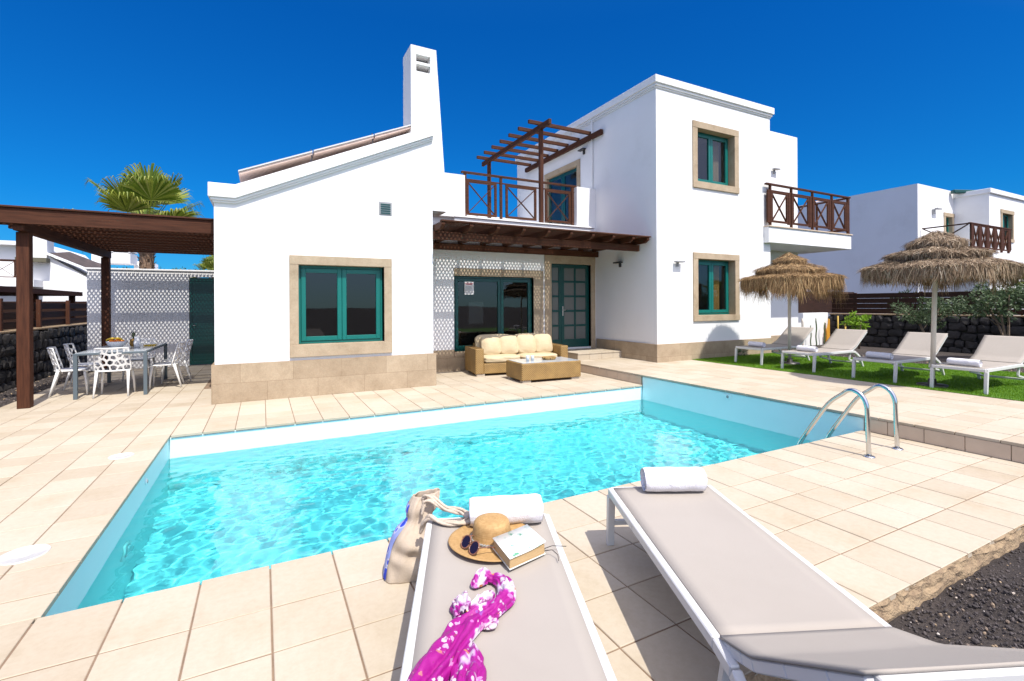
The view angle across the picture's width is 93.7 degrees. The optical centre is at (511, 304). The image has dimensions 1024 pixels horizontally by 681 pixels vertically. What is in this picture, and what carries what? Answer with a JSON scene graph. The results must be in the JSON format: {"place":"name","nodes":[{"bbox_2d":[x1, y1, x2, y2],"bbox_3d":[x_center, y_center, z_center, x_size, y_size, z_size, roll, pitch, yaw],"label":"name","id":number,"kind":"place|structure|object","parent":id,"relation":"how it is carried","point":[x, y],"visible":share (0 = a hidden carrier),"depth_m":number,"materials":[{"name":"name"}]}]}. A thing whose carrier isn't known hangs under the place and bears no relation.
{"place":"outdoors","nodes":[
{"label":"outdoors","id":0,"kind":"place"},
{"bbox_2d":[0,366,92,406],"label":"gravel bed","id":1,"kind":"object","parent":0,"point":[12,392],"depth_m":9.61,"materials":[{"name":"black gravel"}]},
{"bbox_2d":[77,399,813,608],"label":"water","id":2,"kind":"structure","parent":0,"point":[198,518],"depth_m":5.10,"materials":[{"name":"teal liquid"}]},
{"bbox_2d":[45,377,863,616],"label":"swimming pool","id":3,"kind":"structure","parent":0,"point":[785,418],"depth_m":6.71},
{"bbox_2d":[724,394,731,399],"bbox_3d":[3.381,1.445,7.524,0.014,0.075,0.140,0,0,-27],"label":"pool inlet","id":4,"kind":"object","parent":3,"relation":"attached to","point":[727,396],"visible":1,"depth_m":7.52,"materials":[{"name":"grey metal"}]},
{"bbox_2d":[0,352,1022,405],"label":"gravel","id":5,"kind":"structure","parent":0,"point":[38,389],"depth_m":9.80,"materials":[{"name":"black gravel"}]},
{"bbox_2d":[0,365,1023,680],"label":"terrace","id":6,"kind":"structure","parent":0,"point":[872,573],"depth_m":3.15,"materials":[{"name":"tile"}]},
{"bbox_2d":[0,544,50,564],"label":"skimmer cover","id":7,"kind":"object","parent":6,"relation":"on","point":[21,555],"visible":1,"depth_m":3.00,"materials":[{"name":"white plastic"}]},
{"bbox_2d":[46,347,89,398],"bbox_3d":[-7.841,1.168,8.480,0.555,0.854,0.522,0,0,-39],"label":"garden chair","id":8,"kind":"object","parent":6,"relation":"on","point":[56,364],"visible":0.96,"depth_m":8.41,"materials":[{"name":"white plastic"}]},
{"bbox_2d":[62,343,103,390],"bbox_3d":[-8.253,1.170,9.229,0.555,0.854,0.522,0,0,-32],"label":"garden chair","id":9,"kind":"object","parent":6,"relation":"on","point":[69,356],"visible":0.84,"depth_m":9.16,"materials":[{"name":"white plastic"}]},
{"bbox_2d":[0,204,213,408],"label":"pergola","id":10,"kind":"object","parent":6,"relation":"on","point":[102,234],"visible":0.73,"depth_m":7.84,"materials":[{"name":"brown wood"}]},
{"bbox_2d":[92,347,135,398],"bbox_3d":[-6.972,1.163,8.418,0.522,0.854,0.555,0,0,-27],"label":"garden chair","id":11,"kind":"object","parent":6,"relation":"on","point":[103,370],"visible":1,"depth_m":8.26,"materials":[{"name":"white plastic"}]},
{"bbox_2d":[73,343,166,399],"bbox_3d":[-7.340,1.201,9.126,1.000,0.775,2.030,0,0,-27],"label":"dining table","id":12,"kind":"object","parent":6,"relation":"on","point":[144,350],"visible":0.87,"depth_m":8.45,"materials":[{"name":"grey metal"}]},
{"bbox_2d":[106,341,126,347],"bbox_3d":[-7.378,0.748,8.955,0.320,0.130,0.320,0,0,-27],"label":"fruit bowl","id":13,"kind":"object","parent":12,"relation":"on","point":[116,344],"visible":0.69,"depth_m":8.87,"materials":[{"name":"white ceramic"}]},
{"bbox_2d":[105,337,122,340],"bbox_3d":[-7.366,0.636,8.905,0.259,0.058,0.112,0,0,-27],"label":"banana bunch","id":14,"kind":"object","parent":13,"relation":"in","point":[113,338],"visible":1,"depth_m":8.89,"materials":[{"name":"yellow food"}]},
{"bbox_2d":[129,332,135,346],"bbox_3d":[-7.325,0.651,9.287,0.124,0.324,0.124,0,0,-27],"label":"pineapple","id":15,"kind":"object","parent":12,"relation":"on","point":[132,340],"visible":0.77,"depth_m":9.24,"materials":[{"name":"brown plant"}]},
{"bbox_2d":[133,337,144,347],"bbox_3d":[-7.123,0.712,9.155,0.162,0.200,0.120,0,0,-56],"label":"pitcher","id":16,"kind":"object","parent":12,"relation":"on","point":[137,342],"visible":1,"depth_m":9.10,"materials":[{"name":"white plastic"}]},
{"bbox_2d":[108,452,134,459],"bbox_3d":[-4.051,1.573,4.977,0.216,0.016,0.216,0,0,-27],"label":"skimmer cover","id":17,"kind":"object","parent":6,"relation":"on","point":[120,456],"visible":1,"depth_m":4.97,"materials":[{"name":"white plastic"}]},
{"bbox_2d":[122,338,156,380],"bbox_3d":[-8.019,1.169,10.348,0.522,0.854,0.555,0,0,-25],"label":"garden chair","id":18,"kind":"object","parent":6,"relation":"on","point":[137,358],"visible":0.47,"depth_m":10.41,"materials":[{"name":"white plastic"}]},
{"bbox_2d":[84,267,213,370],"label":"garden wall","id":19,"kind":"structure","parent":6,"relation":"on","point":[150,303],"depth_m":12.10,"materials":[{"name":"white paint"}]},
{"bbox_2d":[189,278,214,364],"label":"garden gate","id":20,"kind":"structure","parent":19,"relation":"attached to","point":[202,332],"depth_m":12.69,"materials":[{"name":"teal paint"}]},
{"bbox_2d":[149,342,184,389],"bbox_3d":[-6.649,1.161,9.277,0.555,0.854,0.522,0,0,-29],"label":"garden chair","id":21,"kind":"object","parent":6,"relation":"on","point":[177,357],"visible":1,"depth_m":9.22,"materials":[{"name":"white plastic"}]},
{"bbox_2d":[161,339,192,383],"bbox_3d":[-6.929,1.163,9.946,0.555,0.854,0.522,0,0,-33],"label":"garden chair","id":22,"kind":"object","parent":6,"relation":"on","point":[184,359],"visible":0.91,"depth_m":9.86,"materials":[{"name":"white plastic"}]},
{"bbox_2d":[383,488,469,583],"bbox_3d":[-0.453,1.323,2.731,0.570,0.463,0.297,0,0,23],"label":"beach bag","id":23,"kind":"object","parent":6,"relation":"on","point":[402,558],"visible":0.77,"depth_m":2.69,"materials":[{"name":"fabric"}]},
{"bbox_2d":[400,513,616,680],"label":"sun lounger","id":24,"kind":"object","parent":6,"relation":"on","point":[545,629],"visible":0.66,"depth_m":1.81,"materials":[{"name":"grey fabric"}]},
{"bbox_2d":[407,567,515,680],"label":"scarf","id":25,"kind":"object","parent":24,"relation":"on","point":[453,653],"visible":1,"depth_m":1.66,"materials":[{"name":"fabric"}]},
{"bbox_2d":[448,513,524,561],"bbox_3d":[-0.101,1.116,2.385,0.430,0.114,0.430,0,0,-27],"label":"straw hat","id":26,"kind":"object","parent":24,"relation":"on","point":[485,529],"visible":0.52,"depth_m":2.32,"materials":[{"name":"beige wicker"}]},
{"bbox_2d":[461,535,494,554],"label":"sunglasses","id":27,"kind":"object","parent":26,"relation":"on","point":[474,547],"visible":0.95,"depth_m":2.25,"materials":[{"name":"purple"}]},
{"bbox_2d":[469,493,542,526],"bbox_3d":[-0.035,1.102,2.580,0.390,0.147,0.157,0,0,-7],"label":"towel","id":28,"kind":"object","parent":24,"relation":"on","point":[524,508],"visible":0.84,"depth_m":2.52,"materials":[{"name":"white fabric"}]},
{"bbox_2d":[493,524,545,569],"bbox_3d":[0.033,1.131,2.251,0.249,0.071,0.171,0,0,-39],"label":"book","id":29,"kind":"object","parent":24,"relation":"on","point":[517,547],"visible":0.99,"depth_m":2.22,"materials":[{"name":"paper"}]},
{"bbox_2d":[544,545,565,560],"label":"reading glasses","id":30,"kind":"object","parent":24,"relation":"on","point":[553,550],"visible":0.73,"depth_m":2.26,"materials":[{"name":"metal"}]},
{"bbox_2d":[465,333,567,376],"bbox_3d":[0.102,1.116,11.125,2.220,0.866,0.910,0,0,-20],"label":"sofa","id":31,"kind":"object","parent":6,"relation":"on","point":[488,353],"visible":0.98,"depth_m":10.96,"materials":[{"name":"fabric"}]},
{"bbox_2d":[208,44,852,403],"bbox_3d":[1.158,-1.906,14.227,16.705,6.900,7.830,0,0,-27],"label":"villa","id":32,"kind":"object","parent":6,"relation":"on","point":[376,261],"visible":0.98,"depth_m":11.41,"materials":[{"name":"white paint"}]},
{"bbox_2d":[289,255,391,357],"bbox_3d":[-3.033,0.024,8.585,1.725,1.735,0.217,0,0,-27],"label":"window","id":33,"kind":"structure","parent":32,"relation":"in","point":[301,345],"depth_m":8.57,"materials":[{"name":"stone"}]},
{"bbox_2d":[454,268,543,356],"bbox_3d":[-0.299,0.177,11.897,2.440,2.090,0.174,0,0,-27],"label":"window","id":34,"kind":"structure","parent":32,"relation":"in","point":[466,275],"depth_m":11.93,"materials":[{"name":"stone"}]},
{"bbox_2d":[544,159,579,224],"bbox_3d":[1.561,-3.138,14.710,0.154,2.120,1.950,0,0,-27],"label":"terrace door","id":35,"kind":"structure","parent":32,"relation":"in","point":[574,166],"depth_m":14.74,"materials":[{"name":"stone"}]},
{"bbox_2d":[552,264,588,346],"bbox_3d":[1.559,0.032,12.884,1.250,2.220,0.104,0,0,-27],"label":"door","id":36,"kind":"structure","parent":32,"relation":"in","point":[570,283],"depth_m":12.92,"materials":[{"name":"teal paint"}]},
{"bbox_2d":[578,148,585,154],"bbox_3d":[1.993,-4.342,13.614,0.143,0.132,0.260,0,0,-27],"label":"wall lamp","id":37,"kind":"object","parent":32,"relation":"attached to","point":[582,149],"visible":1,"depth_m":13.61,"materials":[{"name":"grey metal"}]},
{"bbox_2d":[674,260,684,266],"bbox_3d":[3.969,-0.972,11.393,0.260,0.132,0.143,0,0,-27],"label":"wall lamp","id":38,"kind":"object","parent":32,"relation":"attached to","point":[677,263],"visible":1,"depth_m":11.42,"materials":[{"name":"grey metal"}]},
{"bbox_2d":[713,266,718,314],"bbox_3d":[5.307,-0.428,12.575,0.300,1.500,0.060,0,0,-27],"label":"curtain","id":39,"kind":"object","parent":32,"relation":"hanging from","point":[716,284],"visible":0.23,"depth_m":12.58,"materials":[{"name":"beige fabric"}]},
{"bbox_2d":[713,141,718,181],"bbox_3d":[5.290,-3.703,12.575,0.300,1.450,0.060,0,0,-27],"label":"curtain","id":40,"kind":"object","parent":32,"relation":"hanging from","point":[715,163],"visible":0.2,"depth_m":12.59,"materials":[{"name":"white fabric"}]},
{"bbox_2d":[692,120,739,193],"bbox_3d":[5.091,-3.687,12.178,1.670,1.630,0.282,0,0,-27],"label":"window","id":41,"kind":"structure","parent":32,"relation":"in","point":[730,137],"depth_m":12.24,"materials":[{"name":"stone"}]},
{"bbox_2d":[693,252,739,320],"bbox_3d":[5.108,-0.440,12.178,1.670,1.685,0.282,0,0,-27],"label":"window","id":42,"kind":"structure","parent":32,"relation":"in","point":[731,263],"depth_m":12.25,"materials":[{"name":"stone"}]},
{"bbox_2d":[506,357,580,382],"bbox_3d":[0.653,1.350,10.032,1.360,0.394,0.780,0,0,-24],"label":"coffee table","id":43,"kind":"object","parent":6,"relation":"on","point":[523,370],"visible":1,"depth_m":9.71,"materials":[{"name":"wicker"}]},
{"bbox_2d":[542,356,555,359],"bbox_3d":[0.778,1.126,10.116,0.320,0.050,0.320,0,0,-27],"label":"tray","id":44,"kind":"object","parent":43,"relation":"on","point":[548,357],"visible":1,"depth_m":10.05,"materials":[{"name":"wood"}]},
{"bbox_2d":[606,485,1023,680],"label":"sun lounger","id":45,"kind":"object","parent":6,"relation":"on","point":[768,603],"visible":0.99,"depth_m":1.85,"materials":[{"name":"grey fabric"}]},
{"bbox_2d":[640,467,706,491],"bbox_3d":[1.012,1.097,3.019,0.380,0.147,0.157,0,0,0],"label":"towel","id":46,"kind":"object","parent":45,"relation":"on","point":[664,479],"visible":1,"depth_m":2.96,"materials":[{"name":"white fabric"}]},
{"bbox_2d":[797,384,903,457],"bbox_3d":[3.679,1.822,5.278,0.656,1.916,0.818,0,0,-27],"label":"pool ladder","id":47,"kind":"object","parent":6,"relation":"attached to","point":[828,403],"visible":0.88,"depth_m":5.10,"materials":[{"name":"silver metal"}]},
{"bbox_2d":[745,525,1023,680],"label":"slab edge","id":48,"kind":"object","parent":6,"relation":"attached to","point":[912,596],"visible":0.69,"depth_m":2.78,"materials":[{"name":"stone"}]},
{"bbox_2d":[0,0,1023,277],"label":"sky","id":49,"kind":"structure","parent":0,"point":[874,95],"materials":[{"name":"blue"}]},
{"bbox_2d":[580,357,1023,446],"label":"raised deck","id":50,"kind":"structure","parent":0,"point":[812,391],"depth_m":6.99,"materials":[{"name":"tile"}]},
{"bbox_2d":[568,348,620,359],"bbox_3d":[1.955,1.262,12.396,1.364,0.170,1.073,0,0,-27],"label":"door step","id":51,"kind":"object","parent":50,"relation":"on","point":[589,353],"depth_m":11.99,"materials":[{"name":"tile"}]},
{"bbox_2d":[581,365,1023,462],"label":"step riser","id":52,"kind":"object","parent":50,"relation":"attached to","point":[977,446],"visible":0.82,"depth_m":5.18,"materials":[{"name":"tile"}]},
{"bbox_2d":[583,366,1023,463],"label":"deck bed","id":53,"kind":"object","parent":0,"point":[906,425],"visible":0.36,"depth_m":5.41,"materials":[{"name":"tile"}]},
{"bbox_2d":[693,352,1023,401],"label":"lawn","id":54,"kind":"structure","parent":0,"point":[911,383],"depth_m":8.84,"materials":[{"name":"green plant"}]},
{"bbox_2d":[737,349,748,356],"bbox_3d":[5.873,1.246,12.307,0.336,0.304,0.298,0,0,-34],"label":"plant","id":55,"kind":"object","parent":54,"relation":"on","point":[743,351],"visible":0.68,"depth_m":12.27,"materials":[{"name":"green plant"}]},
{"bbox_2d":[734,327,813,364],"bbox_3d":[6.164,0.940,11.236,1.968,0.780,0.688,0,0,-27],"label":"sun lounger","id":56,"kind":"object","parent":54,"relation":"on","point":[799,335],"visible":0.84,"depth_m":11.35,"materials":[{"name":"grey fabric"}]},
{"bbox_2d":[748,341,765,346],"bbox_3d":[5.573,0.899,10.929,0.119,0.111,0.405,0,0,-20],"label":"towel","id":57,"kind":"object","parent":56,"relation":"on","point":[757,344],"visible":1,"depth_m":10.87,"materials":[{"name":"white fabric"}]},
{"bbox_2d":[738,252,848,364],"bbox_3d":[6.190,0.073,10.718,2.172,2.508,2.218,0,0,-27],"label":"straw umbrella","id":58,"kind":"object","parent":54,"relation":"on","point":[788,274],"visible":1,"depth_m":10.18,"materials":[{"name":"brown plant"}]},
{"bbox_2d":[781,329,866,372],"bbox_3d":[6.597,0.938,10.098,1.968,0.780,0.688,0,0,-27],"label":"sun lounger","id":59,"kind":"object","parent":54,"relation":"on","point":[840,341],"visible":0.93,"depth_m":10.22,"materials":[{"name":"grey fabric"}]},
{"bbox_2d":[796,345,817,351],"bbox_3d":[6.024,0.897,9.800,0.119,0.111,0.405,0,0,-20],"label":"towel","id":60,"kind":"object","parent":59,"relation":"on","point":[807,348],"visible":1,"depth_m":9.74,"materials":[{"name":"white fabric"}]},
{"bbox_2d":[852,332,947,382],"bbox_3d":[7.167,0.935,8.828,1.968,0.780,0.688,0,0,-27],"label":"sun lounger","id":61,"kind":"object","parent":54,"relation":"on","point":[914,347],"visible":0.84,"depth_m":8.97,"materials":[{"name":"grey"}]},
{"bbox_2d":[866,351,893,358],"bbox_3d":[6.488,0.894,8.475,0.119,0.111,0.405,0,0,-20],"label":"towel","id":62,"kind":"object","parent":61,"relation":"on","point":[880,355],"visible":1,"depth_m":8.43,"materials":[{"name":"white fabric"}]},
{"bbox_2d":[858,230,1023,387],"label":"straw umbrella","id":63,"kind":"object","parent":54,"relation":"on","point":[938,259],"visible":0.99,"depth_m":7.42,"materials":[{"name":"brown plant"}]},
{"bbox_2d":[930,335,1023,394],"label":"sun lounger","id":64,"kind":"object","parent":54,"relation":"on","point":[993,353],"visible":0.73,"depth_m":7.95,"materials":[{"name":"grey"}]},
{"bbox_2d":[946,358,981,366],"bbox_3d":[7.005,0.891,7.436,0.119,0.111,0.405,0,0,-20],"label":"towel","id":65,"kind":"object","parent":64,"relation":"on","point":[965,362],"visible":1,"depth_m":7.39,"materials":[{"name":"white fabric"}]},
{"bbox_2d":[773,345,1023,372],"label":"gravel bed","id":66,"kind":"object","parent":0,"point":[940,356],"depth_m":13.24,"materials":[{"name":"stone"}]},
{"bbox_2d":[815,318,816,345],"bbox_3d":[10.066,0.922,15.879,0.078,0.951,0.039,0,0,-27],"label":"cactus","id":67,"kind":"object","parent":66,"relation":"on","point":[816,332],"visible":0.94,"depth_m":15.87,"materials":[{"name":"green plant"}]},
{"bbox_2d":[826,319,829,340],"bbox_3d":[10.719,0.908,16.292,0.200,0.870,0.030,0,0,-27],"label":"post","id":68,"kind":"object","parent":66,"relation":"on","point":[828,331],"visible":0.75,"depth_m":16.29,"materials":[{"name":"orange wood"}]},
{"bbox_2d":[839,310,871,348],"bbox_3d":[10.541,0.770,14.761,0.847,1.223,0.834,0,0,-27],"label":"shrub","id":69,"kind":"object","parent":66,"relation":"on","point":[857,323],"visible":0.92,"depth_m":14.67,"materials":[{"name":"green plant"}]},
{"bbox_2d":[828,313,1023,353],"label":"stone wall","id":70,"kind":"structure","parent":66,"relation":"on","point":[966,334],"depth_m":13.68,"materials":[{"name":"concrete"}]},
{"bbox_2d":[832,290,1023,314],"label":"board fence","id":71,"kind":"object","parent":70,"relation":"on","point":[878,300],"visible":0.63,"depth_m":15.03,"materials":[{"name":"brown wood"}]},
{"bbox_2d":[890,295,969,331],"bbox_3d":[10.743,0.546,12.323,1.331,1.664,1.573,0,0,-27],"label":"tree","id":72,"kind":"object","parent":66,"relation":"on","point":[920,315],"visible":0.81,"depth_m":12.27,"materials":[{"name":"green plant"}]},
{"bbox_2d":[963,277,1023,335],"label":"tree","id":73,"kind":"object","parent":66,"relation":"on","point":[1005,302],"visible":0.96,"depth_m":10.90,"materials":[{"name":"green plant"}]},
{"bbox_2d":[788,544,1023,680],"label":"gravel ground","id":74,"kind":"structure","parent":0,"point":[962,630],"depth_m":2.57,"materials":[{"name":"black gravel"}]},
{"bbox_2d":[1007,271,1023,291],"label":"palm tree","id":75,"kind":"object","parent":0,"point":[1018,283],"visible":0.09,"depth_m":11.08,"materials":[{"name":"green plant"}]},
{"bbox_3d":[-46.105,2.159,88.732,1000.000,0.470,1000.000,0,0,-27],"label":"ground","id":76,"kind":"structure","parent":0,"visible":0},
{"bbox_2d":[0,286,82,320],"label":"neighbour pergola","id":77,"kind":"object","parent":76,"relation":"on","point":[9,291],"visible":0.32,"depth_m":13.88,"materials":[{"name":"brown wood"}]},
{"bbox_2d":[0,322,86,392],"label":"stone wall","id":78,"kind":"structure","parent":76,"relation":"on","point":[56,336],"depth_m":10.56,"materials":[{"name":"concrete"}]},
{"bbox_2d":[0,298,86,330],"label":"board fence","id":79,"kind":"object","parent":78,"relation":"on","point":[39,314],"visible":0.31,"depth_m":11.18,"materials":[{"name":"brown wood"}]},
{"bbox_2d":[3,301,86,322],"bbox_3d":[-17.004,0.815,16.462,5.000,1.850,0.100,0,0,-27],"label":"board fence","id":80,"kind":"object","parent":76,"relation":"on","point":[14,320],"depth_m":16.86,"materials":[{"name":"brown wood"}]},
{"bbox_2d":[0,236,137,300],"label":"neighbour villa","id":81,"kind":"object","parent":76,"relation":"on","point":[55,268],"visible":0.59,"depth_m":25.65,"materials":[{"name":"white paint"}]},
{"bbox_2d":[63,162,212,268],"bbox_3d":[-15.240,-2.001,19.958,5.686,7.863,5.726,0,0,-27],"label":"palm tree","id":82,"kind":"object","parent":76,"relation":"on","point":[139,191],"visible":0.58,"depth_m":19.24,"materials":[{"name":"green plant"}]},
{"bbox_2d":[134,261,199,277],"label":"distant house","id":83,"kind":"structure","parent":76,"relation":"on","point":[136,266],"depth_m":32.10,"materials":[{"name":"white paint"}]},
{"bbox_2d":[192,255,213,277],"bbox_3d":[-12.063,-0.072,19.400,2.161,3.972,2.117,0,0,-27],"label":"palm tree","id":84,"kind":"object","parent":76,"relation":"on","point":[208,263],"visible":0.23,"depth_m":19.01,"materials":[{"name":"green plant"}]},
{"bbox_2d":[798,313,827,345],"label":"garden wall","id":85,"kind":"structure","parent":76,"relation":"on","point":[809,319],"depth_m":16.12,"materials":[{"name":"white paint"}]},
{"bbox_2d":[798,291,853,312],"bbox_3d":[10.883,-0.083,16.898,4.100,0.750,0.050,0,0,-27],"label":"board fence","id":86,"kind":"object","parent":76,"relation":"on","point":[807,305],"visible":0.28,"depth_m":16.70,"materials":[{"name":"brown wood"}]},
{"bbox_2d":[886,289,915,308],"bbox_3d":[13.252,0.499,16.349,1.327,2.167,1.151,0,0,-27],"label":"shrub","id":87,"kind":"object","parent":76,"relation":"on","point":[908,291],"visible":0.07,"depth_m":16.52,"materials":[{"name":"green plant"}]},
{"bbox_2d":[798,183,1023,315],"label":"neighbour villa","id":88,"kind":"object","parent":76,"relation":"on","point":[885,222],"visible":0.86,"depth_m":21.47,"materials":[{"name":"white paint"}]},
{"bbox_2d":[932,208,941,213],"bbox_3d":[18.491,-4.068,20.879,0.390,0.240,0.218,0,0,-27],"label":"wall lamp","id":89,"kind":"object","parent":88,"relation":"attached to","point":[934,211],"visible":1,"depth_m":20.82,"materials":[{"name":"grey metal"}]},
{"bbox_2d":[943,212,954,233],"bbox_3d":[19.624,-3.114,21.680,0.990,2.000,0.240,0,0,-27],"label":"balcony door","id":90,"kind":"structure","parent":88,"relation":"in","point":[948,217],"depth_m":21.76,"materials":[{"name":"stone"}]},
{"bbox_2d":[951,189,973,193],"bbox_3d":[20.413,-5.048,21.498,1.308,0.217,0.220,0,0,5],"label":"awning","id":91,"kind":"object","parent":88,"relation":"attached to","point":[954,191],"visible":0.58,"depth_m":21.43,"materials":[{"name":"paint"}]},
{"bbox_2d":[1000,209,1014,242],"bbox_3d":[22.283,-3.538,21.711,1.440,1.420,0.240,0,0,-27],"label":"window","id":92,"kind":"structure","parent":88,"relation":"in","point":[1009,215],"depth_m":21.88,"materials":[{"name":"stone"}]},
{"bbox_2d":[962,279,1022,314],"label":"shrub","id":93,"kind":"object","parent":76,"relation":"on","point":[976,287],"visible":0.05,"depth_m":14.65,"materials":[{"name":"green plant"}]}
]}

